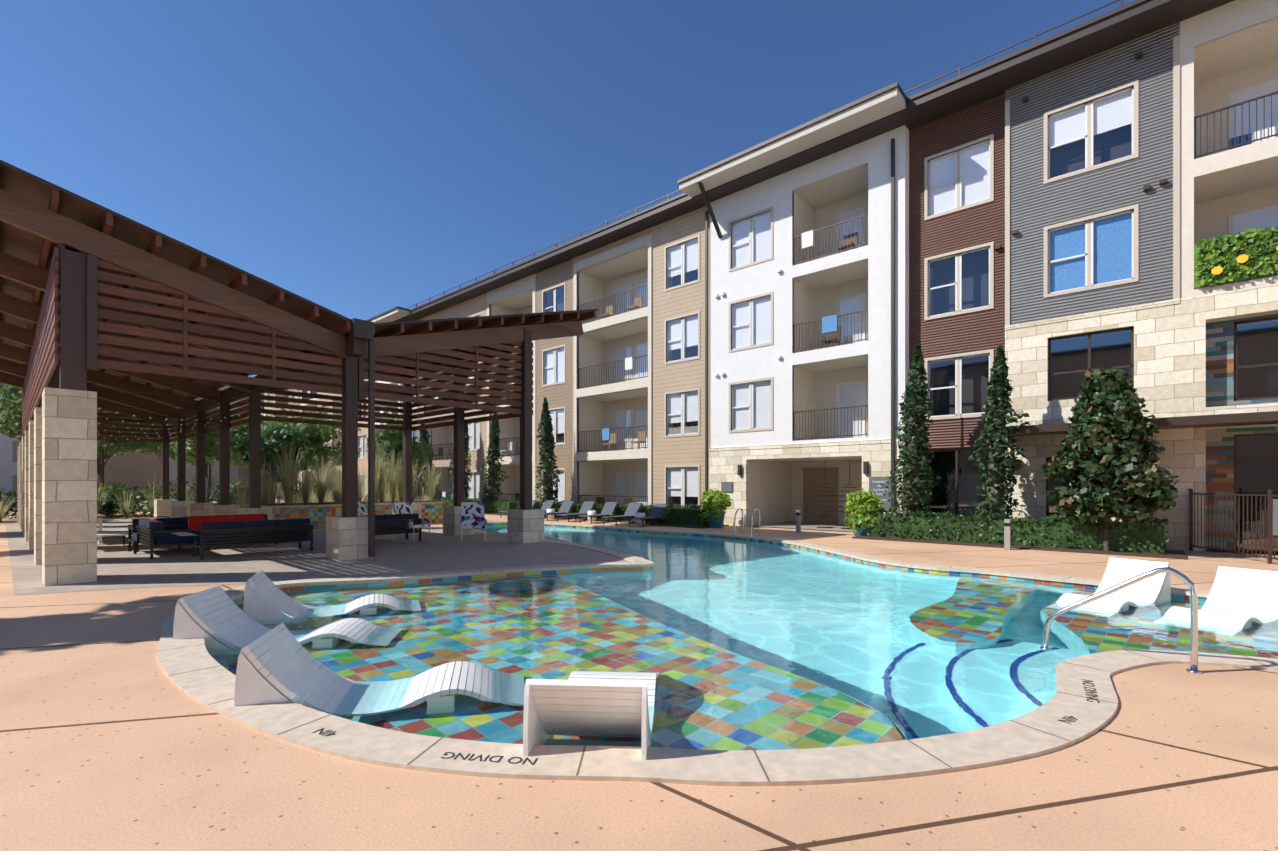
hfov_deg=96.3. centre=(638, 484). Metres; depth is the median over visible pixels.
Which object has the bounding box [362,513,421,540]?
sofa back
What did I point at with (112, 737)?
ground
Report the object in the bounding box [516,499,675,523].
hedge
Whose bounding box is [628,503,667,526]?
chaise
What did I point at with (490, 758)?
no diving stencil
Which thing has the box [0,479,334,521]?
garden bushes
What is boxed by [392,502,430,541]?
patterned chair
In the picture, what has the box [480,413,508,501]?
cypress tree
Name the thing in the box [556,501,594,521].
chaise
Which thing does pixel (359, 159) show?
sky
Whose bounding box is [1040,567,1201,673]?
pool handrail
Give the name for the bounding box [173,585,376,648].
ledge lounger
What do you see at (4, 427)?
distant tree
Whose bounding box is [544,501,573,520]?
chaise
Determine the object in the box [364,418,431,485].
garden tree
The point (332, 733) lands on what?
depth marker
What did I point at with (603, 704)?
ledge lounger
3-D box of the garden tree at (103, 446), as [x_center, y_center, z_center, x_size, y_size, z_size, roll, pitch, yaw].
[-28.168,-1.942,29.704,4.884,7.110,6.396,0,0,42]
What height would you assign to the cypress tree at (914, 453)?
5.667 m
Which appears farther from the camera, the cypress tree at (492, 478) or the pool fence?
the cypress tree at (492, 478)
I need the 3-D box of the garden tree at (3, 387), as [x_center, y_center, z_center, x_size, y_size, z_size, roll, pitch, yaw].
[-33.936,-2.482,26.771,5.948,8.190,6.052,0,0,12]
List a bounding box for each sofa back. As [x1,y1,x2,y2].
[192,518,312,559]
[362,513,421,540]
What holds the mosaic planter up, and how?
on the ground at (112, 737)
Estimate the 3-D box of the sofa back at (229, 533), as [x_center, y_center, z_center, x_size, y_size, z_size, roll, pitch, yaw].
[-8.898,1.223,13.265,0.850,0.780,2.200,0,0,42]
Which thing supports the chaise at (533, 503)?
on the ground at (112, 737)
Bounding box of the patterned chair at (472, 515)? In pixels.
[460,502,486,542]
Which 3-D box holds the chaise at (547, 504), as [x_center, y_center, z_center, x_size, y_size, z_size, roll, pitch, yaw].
[-4.834,1.198,26.956,0.630,0.830,1.902,0,0,34]
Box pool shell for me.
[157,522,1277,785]
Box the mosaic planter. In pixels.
[242,500,444,528]
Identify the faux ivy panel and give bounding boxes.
[1195,227,1277,286]
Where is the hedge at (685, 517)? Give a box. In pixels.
[649,503,728,528]
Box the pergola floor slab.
[6,519,643,594]
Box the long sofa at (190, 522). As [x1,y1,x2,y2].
[128,514,276,553]
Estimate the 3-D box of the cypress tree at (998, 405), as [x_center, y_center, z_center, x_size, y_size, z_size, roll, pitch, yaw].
[9.799,-1.078,15.525,1.443,5.381,1.446,0,0,42]
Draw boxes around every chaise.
[499,500,536,517]
[541,500,554,517]
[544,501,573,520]
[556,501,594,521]
[578,502,616,523]
[602,503,641,524]
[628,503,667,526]
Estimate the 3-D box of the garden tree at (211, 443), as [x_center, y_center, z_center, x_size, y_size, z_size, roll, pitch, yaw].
[-26.971,-1.729,34.605,5.268,6.682,3.998,0,0,42]
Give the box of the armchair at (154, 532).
[136,518,198,558]
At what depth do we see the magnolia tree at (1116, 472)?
13.09 m
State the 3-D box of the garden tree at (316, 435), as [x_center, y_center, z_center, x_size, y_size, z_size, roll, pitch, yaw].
[-21.692,-1.304,36.131,4.678,5.834,3.345,0,0,-12]
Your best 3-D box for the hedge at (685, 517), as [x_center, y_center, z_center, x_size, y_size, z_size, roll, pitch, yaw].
[1.930,1.179,22.224,2.500,0.868,1.800,0,0,42]
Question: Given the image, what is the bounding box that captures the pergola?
[0,160,597,585]
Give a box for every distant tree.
[0,384,24,439]
[126,407,178,463]
[216,410,274,471]
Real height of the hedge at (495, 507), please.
0.921 m
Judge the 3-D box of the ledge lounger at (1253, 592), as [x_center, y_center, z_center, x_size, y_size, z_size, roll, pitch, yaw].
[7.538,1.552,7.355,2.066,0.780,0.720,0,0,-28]
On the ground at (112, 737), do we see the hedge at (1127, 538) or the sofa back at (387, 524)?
the hedge at (1127, 538)
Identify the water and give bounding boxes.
[206,525,1277,749]
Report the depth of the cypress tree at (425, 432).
35.94 m
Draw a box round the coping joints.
[160,525,1268,780]
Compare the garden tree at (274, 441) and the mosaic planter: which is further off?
the garden tree at (274, 441)
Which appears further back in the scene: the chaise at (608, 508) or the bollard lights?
the chaise at (608, 508)
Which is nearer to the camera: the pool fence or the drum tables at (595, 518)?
the pool fence
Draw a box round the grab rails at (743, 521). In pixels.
[734,508,759,538]
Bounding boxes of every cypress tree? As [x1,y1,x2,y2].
[417,423,442,499]
[449,424,473,498]
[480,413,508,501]
[532,397,561,504]
[881,344,941,516]
[967,344,1030,519]
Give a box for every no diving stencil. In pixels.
[441,752,537,764]
[1082,679,1099,702]
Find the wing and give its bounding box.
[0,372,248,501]
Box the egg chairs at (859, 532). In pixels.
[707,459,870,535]
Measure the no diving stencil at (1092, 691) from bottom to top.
0.002 m
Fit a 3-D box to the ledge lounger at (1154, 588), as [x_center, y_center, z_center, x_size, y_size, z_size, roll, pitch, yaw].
[6.834,1.552,8.303,2.066,0.780,0.720,0,0,-30]
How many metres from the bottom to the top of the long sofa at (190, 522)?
0.811 m
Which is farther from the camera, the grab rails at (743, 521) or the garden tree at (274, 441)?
the garden tree at (274, 441)
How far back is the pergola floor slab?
12.05 m
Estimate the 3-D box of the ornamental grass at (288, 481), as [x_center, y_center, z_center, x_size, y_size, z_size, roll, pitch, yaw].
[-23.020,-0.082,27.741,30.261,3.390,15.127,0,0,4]
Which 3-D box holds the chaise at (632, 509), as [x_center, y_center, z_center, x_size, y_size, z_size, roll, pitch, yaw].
[-0.666,1.198,23.216,0.630,0.830,1.902,0,0,34]
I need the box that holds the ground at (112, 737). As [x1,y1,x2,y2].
[0,499,1277,850]
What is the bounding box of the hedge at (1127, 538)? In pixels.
[852,509,1186,559]
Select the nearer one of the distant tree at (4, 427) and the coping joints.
the coping joints
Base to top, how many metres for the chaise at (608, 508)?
0.830 m
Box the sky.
[0,0,1133,376]
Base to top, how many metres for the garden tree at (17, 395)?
8.150 m
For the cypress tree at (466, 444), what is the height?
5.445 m
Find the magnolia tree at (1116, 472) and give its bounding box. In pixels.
[1040,366,1178,550]
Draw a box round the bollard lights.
[681,506,1010,549]
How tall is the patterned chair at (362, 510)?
1.091 m
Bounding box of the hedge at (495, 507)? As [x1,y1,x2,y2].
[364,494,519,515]
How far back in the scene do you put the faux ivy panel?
13.28 m
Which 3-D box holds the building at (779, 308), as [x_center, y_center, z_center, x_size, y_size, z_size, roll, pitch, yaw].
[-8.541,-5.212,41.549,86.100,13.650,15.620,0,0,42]
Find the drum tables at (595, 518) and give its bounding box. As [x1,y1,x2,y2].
[547,509,644,523]
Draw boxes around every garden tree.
[0,383,11,413]
[4,397,174,489]
[14,387,109,487]
[158,407,231,501]
[230,426,310,491]
[261,418,336,495]
[268,408,361,478]
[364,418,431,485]
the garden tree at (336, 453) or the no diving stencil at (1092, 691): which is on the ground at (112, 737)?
the garden tree at (336, 453)
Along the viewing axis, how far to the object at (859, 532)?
20.68 m
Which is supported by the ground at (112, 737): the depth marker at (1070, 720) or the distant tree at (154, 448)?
the distant tree at (154, 448)
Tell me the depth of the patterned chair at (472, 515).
16.29 m
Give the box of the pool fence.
[1189,489,1277,563]
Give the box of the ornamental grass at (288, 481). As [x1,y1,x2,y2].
[0,441,441,522]
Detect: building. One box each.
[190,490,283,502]
[249,0,1277,554]
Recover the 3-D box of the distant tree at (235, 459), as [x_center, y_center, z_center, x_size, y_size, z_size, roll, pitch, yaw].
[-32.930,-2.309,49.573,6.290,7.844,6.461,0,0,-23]
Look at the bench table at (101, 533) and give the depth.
14.64 m
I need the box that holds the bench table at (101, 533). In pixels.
[97,513,132,548]
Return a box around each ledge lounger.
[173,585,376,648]
[234,623,491,713]
[243,570,398,620]
[523,671,656,759]
[1057,557,1170,611]
[1163,566,1277,629]
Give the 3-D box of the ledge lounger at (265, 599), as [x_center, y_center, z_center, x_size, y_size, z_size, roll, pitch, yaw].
[-4.090,1.552,7.805,2.066,0.780,0.720,0,0,-24]
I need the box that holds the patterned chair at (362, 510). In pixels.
[358,501,387,537]
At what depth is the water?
6.19 m

